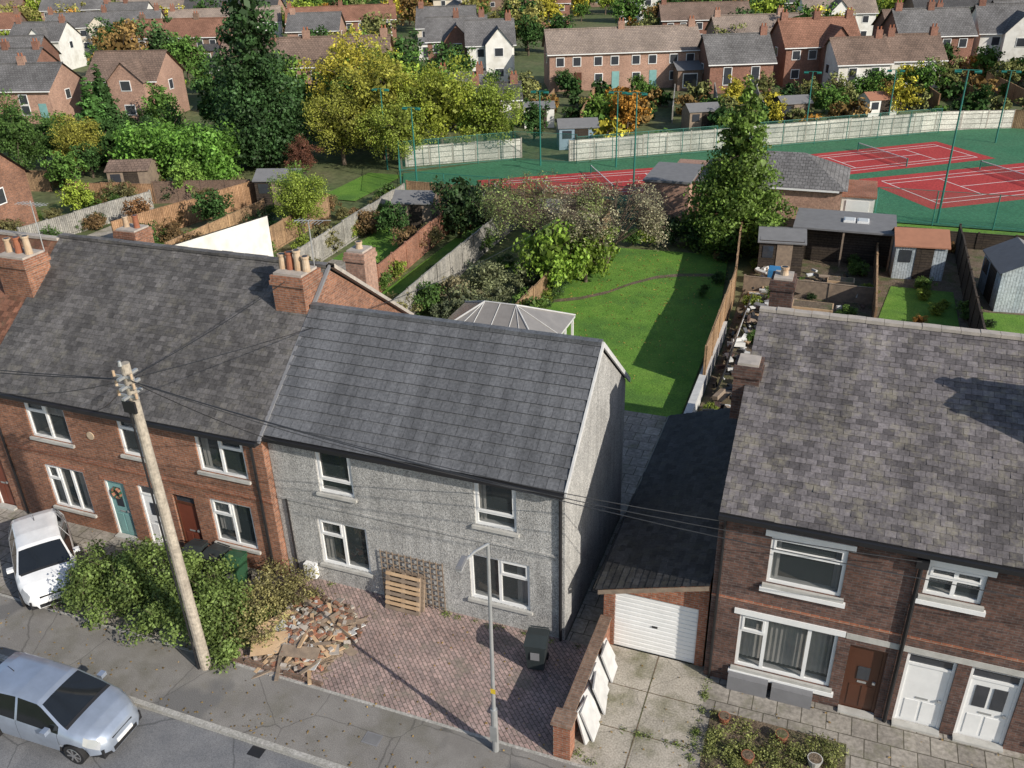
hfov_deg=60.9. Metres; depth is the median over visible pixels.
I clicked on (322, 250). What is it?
garden fence
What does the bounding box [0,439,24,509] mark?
walls
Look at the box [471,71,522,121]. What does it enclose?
bungalow
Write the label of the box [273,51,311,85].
tree
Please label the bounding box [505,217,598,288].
shrub
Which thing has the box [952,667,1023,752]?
door
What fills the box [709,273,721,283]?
shrub
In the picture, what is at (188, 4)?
house
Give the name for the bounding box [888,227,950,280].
white shed
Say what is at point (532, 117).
tree
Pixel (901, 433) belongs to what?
roof
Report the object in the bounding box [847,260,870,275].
shrub
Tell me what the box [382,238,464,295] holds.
lawn
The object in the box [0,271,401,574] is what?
walls
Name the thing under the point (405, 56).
tree
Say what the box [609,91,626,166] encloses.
floodlight mast
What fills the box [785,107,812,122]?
shrub
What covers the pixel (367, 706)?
fallen leaves
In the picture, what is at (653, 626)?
garage door
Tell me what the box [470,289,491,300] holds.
shrub
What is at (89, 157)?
tree
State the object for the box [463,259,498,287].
shrub
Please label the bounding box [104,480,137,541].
door
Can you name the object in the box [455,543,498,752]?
street lamp
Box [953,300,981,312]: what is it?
shrub
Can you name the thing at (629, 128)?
shrub
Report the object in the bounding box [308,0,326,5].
tree
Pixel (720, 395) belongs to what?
garden clutter
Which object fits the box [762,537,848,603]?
window
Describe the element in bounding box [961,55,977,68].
tree
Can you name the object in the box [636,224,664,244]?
shrub
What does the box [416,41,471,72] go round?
tree
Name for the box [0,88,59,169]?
tree
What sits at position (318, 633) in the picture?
rubble pile
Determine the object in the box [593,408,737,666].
garage
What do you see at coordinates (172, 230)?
shrub
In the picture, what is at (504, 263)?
shrub
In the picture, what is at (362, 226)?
shrub
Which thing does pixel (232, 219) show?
garden fence
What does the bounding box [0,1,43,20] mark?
tree
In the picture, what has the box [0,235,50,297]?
chimney
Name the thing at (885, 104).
door and window
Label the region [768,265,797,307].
chimney
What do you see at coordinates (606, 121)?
shrub
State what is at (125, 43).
tree
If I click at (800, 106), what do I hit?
door and window
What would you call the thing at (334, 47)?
tree
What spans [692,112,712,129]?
door and window
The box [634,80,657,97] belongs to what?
tree
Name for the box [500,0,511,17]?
tree
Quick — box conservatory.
[447,300,575,334]
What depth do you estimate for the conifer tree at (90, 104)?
76.32 m
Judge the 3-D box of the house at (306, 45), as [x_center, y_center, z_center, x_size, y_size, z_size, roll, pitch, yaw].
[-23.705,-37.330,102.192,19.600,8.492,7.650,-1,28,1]
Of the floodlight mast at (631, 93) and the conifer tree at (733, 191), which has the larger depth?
the floodlight mast at (631, 93)
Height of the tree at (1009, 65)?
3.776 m
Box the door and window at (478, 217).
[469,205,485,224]
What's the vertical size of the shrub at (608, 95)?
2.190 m
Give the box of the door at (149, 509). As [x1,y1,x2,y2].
[138,485,166,546]
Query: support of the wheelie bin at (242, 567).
on the forecourt paving
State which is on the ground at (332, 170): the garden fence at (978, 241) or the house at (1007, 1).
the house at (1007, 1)
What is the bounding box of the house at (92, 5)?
[38,0,110,20]
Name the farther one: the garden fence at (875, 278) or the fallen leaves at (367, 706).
the garden fence at (875, 278)
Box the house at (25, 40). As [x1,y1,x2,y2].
[0,34,60,61]
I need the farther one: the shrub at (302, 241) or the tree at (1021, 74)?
the tree at (1021, 74)
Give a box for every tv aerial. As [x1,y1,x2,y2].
[14,201,47,250]
[293,218,330,265]
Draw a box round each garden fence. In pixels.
[16,190,153,233]
[26,170,52,191]
[74,182,156,203]
[110,181,256,234]
[151,179,249,203]
[164,198,265,244]
[269,193,330,251]
[285,183,404,260]
[376,205,452,292]
[393,211,518,314]
[406,180,616,226]
[516,211,610,305]
[580,87,594,117]
[671,84,675,123]
[703,220,742,374]
[713,82,717,99]
[742,274,874,304]
[776,217,1023,249]
[871,242,878,317]
[920,86,940,107]
[951,80,980,98]
[954,223,986,329]
[986,71,1023,106]
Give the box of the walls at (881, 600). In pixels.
[703,520,1023,753]
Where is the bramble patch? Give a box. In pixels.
[209,555,327,651]
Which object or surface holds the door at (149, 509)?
attached to the walls at (176, 455)
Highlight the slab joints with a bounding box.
[601,656,701,767]
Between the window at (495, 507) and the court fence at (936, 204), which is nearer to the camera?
the window at (495, 507)
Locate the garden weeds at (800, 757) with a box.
[697,706,848,767]
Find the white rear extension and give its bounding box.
[113,214,273,256]
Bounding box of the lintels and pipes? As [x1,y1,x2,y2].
[0,428,275,573]
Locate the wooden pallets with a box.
[385,566,425,615]
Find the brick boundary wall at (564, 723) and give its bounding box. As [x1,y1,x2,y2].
[550,614,611,760]
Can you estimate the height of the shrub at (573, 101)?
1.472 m
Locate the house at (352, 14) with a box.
[285,0,396,41]
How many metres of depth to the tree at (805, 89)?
91.71 m
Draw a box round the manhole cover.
[361,731,382,746]
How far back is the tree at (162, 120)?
78.32 m
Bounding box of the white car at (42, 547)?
[6,508,79,610]
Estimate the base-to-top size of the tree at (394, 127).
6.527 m
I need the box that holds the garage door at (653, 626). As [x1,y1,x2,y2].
[613,594,698,662]
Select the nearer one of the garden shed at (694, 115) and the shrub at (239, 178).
the shrub at (239, 178)
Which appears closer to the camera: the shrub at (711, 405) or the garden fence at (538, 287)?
the shrub at (711, 405)
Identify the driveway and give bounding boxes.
[229,572,587,756]
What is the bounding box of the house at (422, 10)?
[415,0,476,59]
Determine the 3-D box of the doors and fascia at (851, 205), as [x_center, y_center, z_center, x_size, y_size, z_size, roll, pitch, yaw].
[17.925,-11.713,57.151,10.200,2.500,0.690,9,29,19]
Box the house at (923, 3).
[903,0,992,7]
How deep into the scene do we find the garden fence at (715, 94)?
97.28 m
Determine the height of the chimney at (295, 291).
2.448 m
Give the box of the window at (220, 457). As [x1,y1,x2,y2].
[194,436,251,484]
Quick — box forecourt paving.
[0,508,285,652]
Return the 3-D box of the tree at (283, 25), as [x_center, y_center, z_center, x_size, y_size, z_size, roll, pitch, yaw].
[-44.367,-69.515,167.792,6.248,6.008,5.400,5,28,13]
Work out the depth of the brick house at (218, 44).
100.70 m
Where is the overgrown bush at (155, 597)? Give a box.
[51,534,276,673]
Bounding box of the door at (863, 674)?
[837,645,887,720]
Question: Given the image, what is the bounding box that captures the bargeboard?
[564,342,630,497]
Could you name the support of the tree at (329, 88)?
on the ground at (332, 170)
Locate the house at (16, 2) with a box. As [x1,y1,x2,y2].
[0,0,26,13]
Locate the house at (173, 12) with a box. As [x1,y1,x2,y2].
[168,2,282,36]
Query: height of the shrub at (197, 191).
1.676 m
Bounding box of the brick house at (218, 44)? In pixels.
[210,35,278,78]
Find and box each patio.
[88,226,112,237]
[328,259,345,270]
[620,410,666,516]
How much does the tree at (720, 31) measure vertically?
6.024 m
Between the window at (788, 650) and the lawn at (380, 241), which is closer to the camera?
the window at (788, 650)
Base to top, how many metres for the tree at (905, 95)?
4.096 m
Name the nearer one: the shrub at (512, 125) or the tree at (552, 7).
the shrub at (512, 125)
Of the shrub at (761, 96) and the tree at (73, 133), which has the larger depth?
the shrub at (761, 96)
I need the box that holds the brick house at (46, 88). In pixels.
[0,53,82,123]
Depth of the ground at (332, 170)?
77.82 m
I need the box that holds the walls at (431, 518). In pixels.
[268,353,625,639]
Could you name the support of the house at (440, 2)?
on the ground at (332, 170)
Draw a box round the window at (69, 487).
[45,464,97,517]
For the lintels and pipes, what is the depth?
27.60 m
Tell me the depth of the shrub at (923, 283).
46.81 m
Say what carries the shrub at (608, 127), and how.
on the ground at (332, 170)
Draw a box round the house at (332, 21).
[285,6,346,36]
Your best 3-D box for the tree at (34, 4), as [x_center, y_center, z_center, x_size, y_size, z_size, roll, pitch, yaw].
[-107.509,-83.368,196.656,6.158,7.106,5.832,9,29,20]
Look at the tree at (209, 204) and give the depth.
58.77 m
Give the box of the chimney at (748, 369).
[729,353,764,419]
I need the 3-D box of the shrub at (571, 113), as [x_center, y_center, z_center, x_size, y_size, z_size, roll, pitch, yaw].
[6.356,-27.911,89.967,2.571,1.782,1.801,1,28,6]
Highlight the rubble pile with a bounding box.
[240,594,375,684]
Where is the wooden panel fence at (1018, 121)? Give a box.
[1011,110,1023,128]
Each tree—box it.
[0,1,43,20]
[0,30,9,35]
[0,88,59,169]
[0,114,46,159]
[22,0,41,20]
[22,120,64,168]
[32,110,76,155]
[37,150,89,186]
[46,111,105,174]
[55,1,85,12]
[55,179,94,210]
[69,141,109,177]
[73,75,124,166]
[82,118,122,159]
[84,44,96,64]
[85,22,110,47]
[87,23,148,60]
[87,61,132,146]
[95,17,125,34]
[95,27,121,42]
[111,18,145,43]
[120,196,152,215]
[121,115,139,127]
[127,113,160,153]
[132,15,178,51]
[136,106,160,124]
[138,81,182,117]
[147,108,186,129]
[151,101,185,124]
[159,4,184,17]
[160,32,210,82]
[166,158,206,192]
[186,58,210,92]
[186,62,230,127]
[187,188,233,220]
[189,0,217,8]
[200,100,218,123]
[204,0,316,168]
[266,160,326,217]
[267,167,329,235]
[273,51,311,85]
[276,70,325,135]
[281,0,315,19]
[281,6,286,33]
[283,133,324,169]
[294,0,316,6]
[296,23,390,142]
[299,73,371,164]
[304,24,339,35]
[306,79,339,145]
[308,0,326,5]
[321,57,401,139]
[326,40,379,63]
[327,36,430,159]
[328,0,346,5]
[332,76,389,147]
[337,0,368,4]
[343,26,366,34]
[350,0,369,4]
[354,88,428,168]
[355,38,416,67]
[356,17,388,34]
[359,11,403,43]
[373,200,410,239]
[379,0,402,14]
[379,51,413,72]
[383,61,424,129]
[386,49,482,144]
[392,49,424,73]
[393,28,423,64]
[397,0,432,25]
[398,0,410,24]
[407,65,445,78]
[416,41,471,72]
[433,42,476,70]
[437,65,471,128]
[454,62,527,143]
[461,0,481,8]
[473,0,490,9]
[476,1,489,14]
[476,168,608,242]
[481,68,502,81]
[487,7,504,18]
[499,0,539,21]
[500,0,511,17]
[506,68,542,100]
[509,0,545,50]
[513,97,551,139]
[514,13,546,55]
[535,0,564,28]
[536,174,671,269]
[543,12,575,28]
[553,68,575,91]
[571,0,589,16]
[572,1,590,21]
[580,92,614,124]
[592,0,615,14]
[607,0,646,25]
[609,91,651,135]
[627,16,638,25]
[627,74,645,91]
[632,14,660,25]
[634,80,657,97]
[641,3,658,17]
[642,11,659,24]
[667,0,691,1]
[676,71,798,260]
[711,23,747,33]
[717,96,741,122]
[719,74,751,100]
[728,7,762,13]
[739,0,764,12]
[749,0,785,13]
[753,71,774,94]
[762,0,793,12]
[766,98,787,123]
[791,0,837,17]
[793,76,819,104]
[812,82,852,119]
[813,4,855,16]
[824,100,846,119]
[825,70,858,103]
[849,71,884,96]
[862,68,894,90]
[875,78,901,90]
[876,0,903,15]
[880,75,924,114]
[884,71,904,84]
[892,61,924,85]
[905,56,950,92]
[932,57,966,88]
[944,43,962,64]
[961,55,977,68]
[971,83,994,99]
[972,45,1005,80]
[987,58,1023,82]
[1012,57,1023,85]
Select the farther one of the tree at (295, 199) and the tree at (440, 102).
the tree at (440, 102)
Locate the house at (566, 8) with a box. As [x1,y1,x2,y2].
[525,0,570,26]
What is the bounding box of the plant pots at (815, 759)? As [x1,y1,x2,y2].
[719,711,822,767]
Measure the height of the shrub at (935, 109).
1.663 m
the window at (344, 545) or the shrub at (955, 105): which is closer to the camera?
the window at (344, 545)
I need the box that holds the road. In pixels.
[0,661,322,767]
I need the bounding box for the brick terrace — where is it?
[541,15,703,91]
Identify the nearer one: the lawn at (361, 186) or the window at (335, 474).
the window at (335, 474)
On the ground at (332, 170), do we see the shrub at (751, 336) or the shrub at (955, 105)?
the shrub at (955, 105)
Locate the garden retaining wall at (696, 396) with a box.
[684,321,726,412]
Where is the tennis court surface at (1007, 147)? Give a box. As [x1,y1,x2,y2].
[403,128,1023,231]
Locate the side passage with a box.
[566,514,623,644]
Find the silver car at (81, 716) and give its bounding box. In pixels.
[0,652,141,764]
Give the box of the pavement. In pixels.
[0,596,579,767]
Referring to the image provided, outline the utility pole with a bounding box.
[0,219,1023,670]
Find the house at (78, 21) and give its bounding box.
[45,3,164,53]
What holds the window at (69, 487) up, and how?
attached to the walls at (176, 455)
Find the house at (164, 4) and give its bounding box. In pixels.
[121,0,183,13]
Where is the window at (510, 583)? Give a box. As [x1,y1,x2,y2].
[468,553,532,615]
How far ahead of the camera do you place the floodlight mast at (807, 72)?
78.27 m
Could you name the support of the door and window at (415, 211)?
in the garden shed at (416, 202)
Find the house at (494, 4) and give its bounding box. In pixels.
[469,0,503,10]
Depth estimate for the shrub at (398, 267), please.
50.11 m
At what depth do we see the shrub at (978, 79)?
95.18 m
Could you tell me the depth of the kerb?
21.94 m
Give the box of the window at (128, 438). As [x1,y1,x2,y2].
[117,421,144,461]
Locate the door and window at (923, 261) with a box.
[898,248,934,279]
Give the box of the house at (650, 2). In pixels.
[620,0,660,23]
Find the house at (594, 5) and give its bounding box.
[570,1,609,7]
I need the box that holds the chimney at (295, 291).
[269,249,322,313]
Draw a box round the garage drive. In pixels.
[568,644,707,767]
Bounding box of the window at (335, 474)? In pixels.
[315,452,356,503]
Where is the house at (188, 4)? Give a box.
[183,0,285,31]
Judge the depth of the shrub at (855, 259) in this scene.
50.30 m
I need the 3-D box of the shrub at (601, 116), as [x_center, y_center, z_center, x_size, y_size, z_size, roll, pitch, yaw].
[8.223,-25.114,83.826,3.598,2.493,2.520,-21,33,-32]
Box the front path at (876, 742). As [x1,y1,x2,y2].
[688,676,1023,767]
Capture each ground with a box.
[0,0,1023,665]
[418,225,556,317]
[698,249,1023,410]
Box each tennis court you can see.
[477,165,652,195]
[811,141,994,173]
[859,160,1023,208]
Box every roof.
[0,230,59,344]
[0,233,402,441]
[263,302,624,492]
[720,305,1023,568]
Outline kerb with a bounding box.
[0,654,349,767]
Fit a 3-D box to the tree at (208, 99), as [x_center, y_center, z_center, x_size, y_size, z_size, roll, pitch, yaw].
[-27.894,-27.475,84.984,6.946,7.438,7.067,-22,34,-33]
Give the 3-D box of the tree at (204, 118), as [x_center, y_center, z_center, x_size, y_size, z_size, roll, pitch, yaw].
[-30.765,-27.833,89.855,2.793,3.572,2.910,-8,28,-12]
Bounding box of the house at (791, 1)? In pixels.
[782,0,795,11]
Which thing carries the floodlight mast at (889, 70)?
on the ground at (332, 170)
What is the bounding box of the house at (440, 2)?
[433,0,468,5]
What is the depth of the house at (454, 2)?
160.03 m
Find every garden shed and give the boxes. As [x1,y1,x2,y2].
[104,158,161,183]
[252,168,306,205]
[391,190,439,228]
[467,190,500,230]
[522,101,555,128]
[536,199,576,235]
[555,117,599,149]
[681,102,719,130]
[757,226,806,275]
[771,94,813,123]
[857,91,898,116]
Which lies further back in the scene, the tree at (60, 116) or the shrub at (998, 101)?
the shrub at (998, 101)
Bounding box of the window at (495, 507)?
[472,483,519,537]
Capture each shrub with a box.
[0,218,24,230]
[37,211,42,218]
[39,224,61,235]
[42,207,64,218]
[50,176,66,189]
[52,176,76,188]
[72,188,102,207]
[75,220,90,230]
[81,207,106,226]
[81,212,107,230]
[93,187,108,204]
[96,188,121,203]
[103,179,137,200]
[139,220,166,243]
[153,217,182,242]
[161,174,174,199]
[164,228,203,243]
[169,210,184,227]
[191,185,209,198]
[230,175,251,180]
[241,205,275,225]
[265,204,277,212]
[289,233,311,248]
[308,223,343,251]
[315,217,330,226]
[319,193,341,212]
[330,194,338,203]
[335,206,348,218]
[342,216,360,236]
[348,208,379,230]
[352,210,379,235]
[354,224,365,236]
[367,195,379,203]
[371,199,392,213]
[372,182,393,198]
[372,213,386,230]
[376,256,392,281]
[378,272,392,290]
[380,273,394,289]
[383,258,407,282]
[384,291,422,311]
[390,225,427,248]
[411,280,448,313]
[420,222,444,246]
[427,175,491,236]
[429,296,461,318]
[434,275,473,303]
[440,282,482,309]
[444,213,468,232]
[458,295,503,303]
[459,225,500,249]
[462,260,515,292]
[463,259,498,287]
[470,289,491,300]
[473,178,525,226]
[479,278,514,302]
[492,252,516,269]
[495,254,514,268]
[504,259,541,291]
[505,118,518,130]
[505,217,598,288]
[509,286,548,308]
[528,76,540,97]
[529,93,559,113]
[533,89,551,100]
[539,272,569,291]
[540,288,555,302]
[542,299,553,307]
[546,290,557,300]
[554,288,563,298]
[559,76,583,96]
[562,105,584,117]
[562,220,620,282]
[568,93,580,106]
[573,104,587,117]
[579,97,590,106]
[586,112,609,123]
[589,118,626,137]
[590,77,610,99]
[598,118,609,132]
[604,86,619,101]
[605,92,621,100]
[616,86,641,98]
[618,97,652,123]
[619,122,633,133]
[622,228,643,244]
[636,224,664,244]
[643,86,661,104]
[643,101,657,122]
[651,89,672,106]
[654,128,668,132]
[657,212,692,245]
[674,93,706,114]
[681,213,699,233]
[683,79,713,101]
[684,227,702,249]
[696,289,707,296]
[700,97,727,104]
[700,284,710,289]
[701,402,718,410]
[706,104,733,129]
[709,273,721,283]
[714,237,742,252]
[715,271,727,281]
[719,94,735,103]
[742,292,762,306]
[746,330,755,343]
[750,93,769,104]
[750,101,770,124]
[750,258,757,269]
[754,107,766,124]
[762,91,781,106]
[764,286,769,298]
[773,81,801,95]
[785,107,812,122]
[798,113,823,121]
[806,292,817,299]
[812,81,829,101]
[834,304,857,314]
[837,97,871,118]
[847,253,863,264]
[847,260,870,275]
[860,283,880,292]
[907,84,932,109]
[912,314,929,322]
[913,276,937,289]
[915,288,933,300]
[927,302,947,315]
[930,104,951,111]
[935,75,969,100]
[936,299,950,307]
[948,241,955,252]
[950,100,971,110]
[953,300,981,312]
[958,309,969,319]
[961,63,990,81]
[964,91,990,110]
[965,72,999,91]
[984,319,996,327]
[985,93,1021,109]
[998,82,1007,96]
[1000,55,1023,66]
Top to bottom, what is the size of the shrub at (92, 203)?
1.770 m
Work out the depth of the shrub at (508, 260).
51.11 m
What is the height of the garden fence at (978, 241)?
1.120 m
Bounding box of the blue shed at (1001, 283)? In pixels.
[978,237,1023,312]
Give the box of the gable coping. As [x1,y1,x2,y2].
[257,263,413,443]
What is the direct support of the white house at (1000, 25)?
on the ground at (332, 170)
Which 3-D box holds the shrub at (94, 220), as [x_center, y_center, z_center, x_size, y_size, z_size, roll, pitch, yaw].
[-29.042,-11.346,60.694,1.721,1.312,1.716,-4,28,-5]
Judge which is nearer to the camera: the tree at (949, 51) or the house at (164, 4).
the tree at (949, 51)
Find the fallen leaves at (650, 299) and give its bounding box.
[561,253,730,393]
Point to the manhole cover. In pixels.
(372, 738)
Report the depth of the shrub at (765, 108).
84.59 m
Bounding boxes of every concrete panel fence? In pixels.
[405,137,521,166]
[568,109,1015,160]
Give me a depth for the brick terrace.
106.20 m
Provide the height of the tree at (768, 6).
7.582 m
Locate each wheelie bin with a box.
[182,538,208,575]
[199,542,229,578]
[218,549,251,585]
[523,625,549,670]
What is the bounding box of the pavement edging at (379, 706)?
[0,593,590,767]
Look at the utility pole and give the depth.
20.84 m
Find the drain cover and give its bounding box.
[247,745,265,757]
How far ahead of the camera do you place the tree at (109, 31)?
140.95 m
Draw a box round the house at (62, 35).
[9,14,86,69]
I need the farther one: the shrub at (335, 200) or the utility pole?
the shrub at (335, 200)
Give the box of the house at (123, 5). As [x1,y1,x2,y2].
[100,0,153,10]
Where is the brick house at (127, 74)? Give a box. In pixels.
[84,50,189,123]
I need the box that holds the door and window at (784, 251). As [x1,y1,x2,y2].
[762,244,792,270]
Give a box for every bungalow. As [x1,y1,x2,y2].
[439,61,486,89]
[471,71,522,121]
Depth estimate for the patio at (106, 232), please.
59.94 m
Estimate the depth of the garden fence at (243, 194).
60.99 m
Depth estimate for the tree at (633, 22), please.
155.27 m
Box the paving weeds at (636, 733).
[305,578,711,767]
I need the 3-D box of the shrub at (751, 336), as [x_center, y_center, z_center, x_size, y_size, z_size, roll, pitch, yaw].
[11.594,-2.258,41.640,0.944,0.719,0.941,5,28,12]
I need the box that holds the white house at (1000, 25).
[969,0,1023,71]
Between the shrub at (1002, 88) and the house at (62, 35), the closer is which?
the shrub at (1002, 88)
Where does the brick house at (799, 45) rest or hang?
on the ground at (332, 170)
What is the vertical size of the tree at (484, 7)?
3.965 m
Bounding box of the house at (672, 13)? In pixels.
[655,0,750,36]
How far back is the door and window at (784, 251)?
49.13 m
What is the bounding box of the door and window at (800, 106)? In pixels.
[784,104,804,115]
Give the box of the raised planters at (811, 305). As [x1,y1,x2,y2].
[792,276,854,312]
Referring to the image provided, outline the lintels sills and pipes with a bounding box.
[707,521,1023,722]
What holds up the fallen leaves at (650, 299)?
on the lawn at (651, 386)
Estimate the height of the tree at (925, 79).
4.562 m
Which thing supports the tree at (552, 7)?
on the ground at (332, 170)
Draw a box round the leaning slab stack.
[576,638,617,744]
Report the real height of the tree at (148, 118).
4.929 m
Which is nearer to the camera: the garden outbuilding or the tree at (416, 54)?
the garden outbuilding
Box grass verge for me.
[897,223,1023,235]
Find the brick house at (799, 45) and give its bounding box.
[770,7,860,86]
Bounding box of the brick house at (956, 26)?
[878,0,977,76]
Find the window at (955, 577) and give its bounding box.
[917,565,987,611]
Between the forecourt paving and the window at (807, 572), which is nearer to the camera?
the window at (807, 572)
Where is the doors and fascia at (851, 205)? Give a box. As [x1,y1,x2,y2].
[772,187,869,212]
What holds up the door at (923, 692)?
attached to the walls at (881, 600)
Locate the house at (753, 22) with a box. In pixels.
[704,5,811,33]
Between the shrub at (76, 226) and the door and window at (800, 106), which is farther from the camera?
the door and window at (800, 106)
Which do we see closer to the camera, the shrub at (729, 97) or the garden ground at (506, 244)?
the garden ground at (506, 244)
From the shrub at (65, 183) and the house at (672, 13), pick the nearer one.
the shrub at (65, 183)
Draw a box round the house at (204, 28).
[131,11,235,64]
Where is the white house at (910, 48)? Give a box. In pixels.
[883,23,948,87]
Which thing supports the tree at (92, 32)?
on the ground at (332, 170)
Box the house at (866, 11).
[794,0,878,35]
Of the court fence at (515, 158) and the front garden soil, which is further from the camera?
the court fence at (515, 158)
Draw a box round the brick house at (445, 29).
[424,7,486,62]
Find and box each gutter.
[0,392,260,447]
[718,512,1023,576]
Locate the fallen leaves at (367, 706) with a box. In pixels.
[0,531,998,767]
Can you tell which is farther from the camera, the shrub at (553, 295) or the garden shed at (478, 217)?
the garden shed at (478, 217)
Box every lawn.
[36,200,96,221]
[156,220,277,243]
[328,173,402,200]
[333,226,416,261]
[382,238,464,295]
[546,248,727,416]
[879,286,958,326]
[983,312,1023,333]
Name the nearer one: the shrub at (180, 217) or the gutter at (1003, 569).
the gutter at (1003, 569)
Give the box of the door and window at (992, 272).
[982,257,996,303]
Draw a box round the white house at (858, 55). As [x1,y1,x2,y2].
[822,26,893,91]
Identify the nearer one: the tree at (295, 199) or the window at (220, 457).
the window at (220, 457)
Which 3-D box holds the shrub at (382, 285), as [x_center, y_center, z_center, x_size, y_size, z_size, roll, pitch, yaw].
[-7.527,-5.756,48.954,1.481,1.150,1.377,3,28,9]
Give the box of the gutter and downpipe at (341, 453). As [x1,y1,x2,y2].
[261,435,563,640]
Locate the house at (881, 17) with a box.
[871,0,943,35]
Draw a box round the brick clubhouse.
[643,150,877,221]
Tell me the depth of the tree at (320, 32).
129.26 m
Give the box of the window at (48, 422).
[24,403,75,448]
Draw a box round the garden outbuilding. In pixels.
[793,208,896,270]
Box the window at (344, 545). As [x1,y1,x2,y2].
[318,519,373,578]
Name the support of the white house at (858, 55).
on the ground at (332, 170)
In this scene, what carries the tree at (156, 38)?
on the ground at (332, 170)
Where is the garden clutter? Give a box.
[702,265,864,410]
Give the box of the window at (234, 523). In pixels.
[210,499,261,554]
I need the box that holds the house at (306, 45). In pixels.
[218,25,395,93]
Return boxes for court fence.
[398,131,576,169]
[398,143,400,182]
[399,171,636,219]
[576,108,942,161]
[874,187,1023,230]
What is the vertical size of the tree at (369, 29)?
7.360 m
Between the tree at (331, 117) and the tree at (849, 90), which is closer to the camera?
the tree at (331, 117)
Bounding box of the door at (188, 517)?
[173,494,202,543]
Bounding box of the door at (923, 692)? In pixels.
[891,653,956,736]
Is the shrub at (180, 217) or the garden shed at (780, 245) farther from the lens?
the shrub at (180, 217)
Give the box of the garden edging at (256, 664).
[231,657,322,686]
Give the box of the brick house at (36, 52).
[0,38,59,61]
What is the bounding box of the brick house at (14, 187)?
[0,152,38,228]
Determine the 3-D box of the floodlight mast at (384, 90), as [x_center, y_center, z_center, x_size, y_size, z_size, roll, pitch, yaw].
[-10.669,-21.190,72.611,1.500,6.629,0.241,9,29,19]
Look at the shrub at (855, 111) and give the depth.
83.83 m
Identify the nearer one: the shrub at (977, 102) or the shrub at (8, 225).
the shrub at (8, 225)
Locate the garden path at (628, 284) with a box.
[552,273,713,301]
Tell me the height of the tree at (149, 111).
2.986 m
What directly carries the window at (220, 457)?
attached to the walls at (176, 455)
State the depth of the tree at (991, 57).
103.94 m
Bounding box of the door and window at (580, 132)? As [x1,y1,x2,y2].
[562,128,588,139]
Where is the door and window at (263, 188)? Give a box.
[258,182,284,205]
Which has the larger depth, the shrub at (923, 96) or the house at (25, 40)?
the house at (25, 40)
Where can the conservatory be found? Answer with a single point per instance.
(513, 315)
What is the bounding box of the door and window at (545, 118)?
[538,109,546,126]
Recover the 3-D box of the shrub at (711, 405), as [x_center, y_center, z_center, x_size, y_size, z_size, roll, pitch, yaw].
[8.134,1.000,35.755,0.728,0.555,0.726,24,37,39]
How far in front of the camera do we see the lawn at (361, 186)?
69.29 m
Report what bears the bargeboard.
attached to the roof at (509, 404)
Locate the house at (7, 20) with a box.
[0,6,28,35]
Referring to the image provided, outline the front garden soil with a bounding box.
[699,709,845,767]
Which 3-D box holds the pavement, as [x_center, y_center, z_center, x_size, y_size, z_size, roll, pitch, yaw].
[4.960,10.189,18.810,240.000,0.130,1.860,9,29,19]
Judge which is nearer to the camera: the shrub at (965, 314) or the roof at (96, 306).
the roof at (96, 306)
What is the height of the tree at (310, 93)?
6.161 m
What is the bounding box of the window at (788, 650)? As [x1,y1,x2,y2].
[730,614,837,692]
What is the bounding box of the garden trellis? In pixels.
[379,549,445,610]
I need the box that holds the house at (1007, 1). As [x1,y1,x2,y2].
[991,0,1023,2]
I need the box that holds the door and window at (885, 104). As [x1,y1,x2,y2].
[872,100,889,115]
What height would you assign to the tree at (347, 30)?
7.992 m
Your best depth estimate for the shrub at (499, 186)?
57.26 m
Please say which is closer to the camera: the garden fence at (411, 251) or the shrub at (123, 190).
the garden fence at (411, 251)
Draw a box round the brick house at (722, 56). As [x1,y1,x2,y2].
[697,23,776,93]
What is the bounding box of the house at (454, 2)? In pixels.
[447,0,477,14]
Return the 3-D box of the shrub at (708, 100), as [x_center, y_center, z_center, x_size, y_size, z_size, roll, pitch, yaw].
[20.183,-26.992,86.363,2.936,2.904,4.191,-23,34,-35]
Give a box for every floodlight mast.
[372,88,388,169]
[402,107,420,180]
[531,90,548,165]
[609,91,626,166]
[627,92,647,188]
[804,71,821,120]
[887,69,904,115]
[936,69,981,222]
[994,70,1020,142]
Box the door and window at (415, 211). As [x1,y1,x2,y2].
[397,205,422,228]
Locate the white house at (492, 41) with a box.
[464,10,516,80]
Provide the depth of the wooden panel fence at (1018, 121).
81.52 m
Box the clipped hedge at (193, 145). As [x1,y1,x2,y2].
[105,118,243,179]
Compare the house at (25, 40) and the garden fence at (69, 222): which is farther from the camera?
the house at (25, 40)
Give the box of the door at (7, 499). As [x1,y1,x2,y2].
[0,460,17,510]
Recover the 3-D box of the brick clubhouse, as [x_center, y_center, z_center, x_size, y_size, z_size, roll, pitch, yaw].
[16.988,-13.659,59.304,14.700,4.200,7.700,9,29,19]
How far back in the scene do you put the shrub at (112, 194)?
65.41 m
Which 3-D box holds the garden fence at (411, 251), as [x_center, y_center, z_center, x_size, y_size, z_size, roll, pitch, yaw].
[-7.615,-6.150,49.061,0.866,1.720,27.111,8,29,18]
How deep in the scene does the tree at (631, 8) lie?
159.42 m
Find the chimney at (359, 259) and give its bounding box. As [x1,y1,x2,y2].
[343,240,378,290]
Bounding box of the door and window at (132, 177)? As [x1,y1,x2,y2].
[110,172,139,182]
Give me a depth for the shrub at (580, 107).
89.84 m

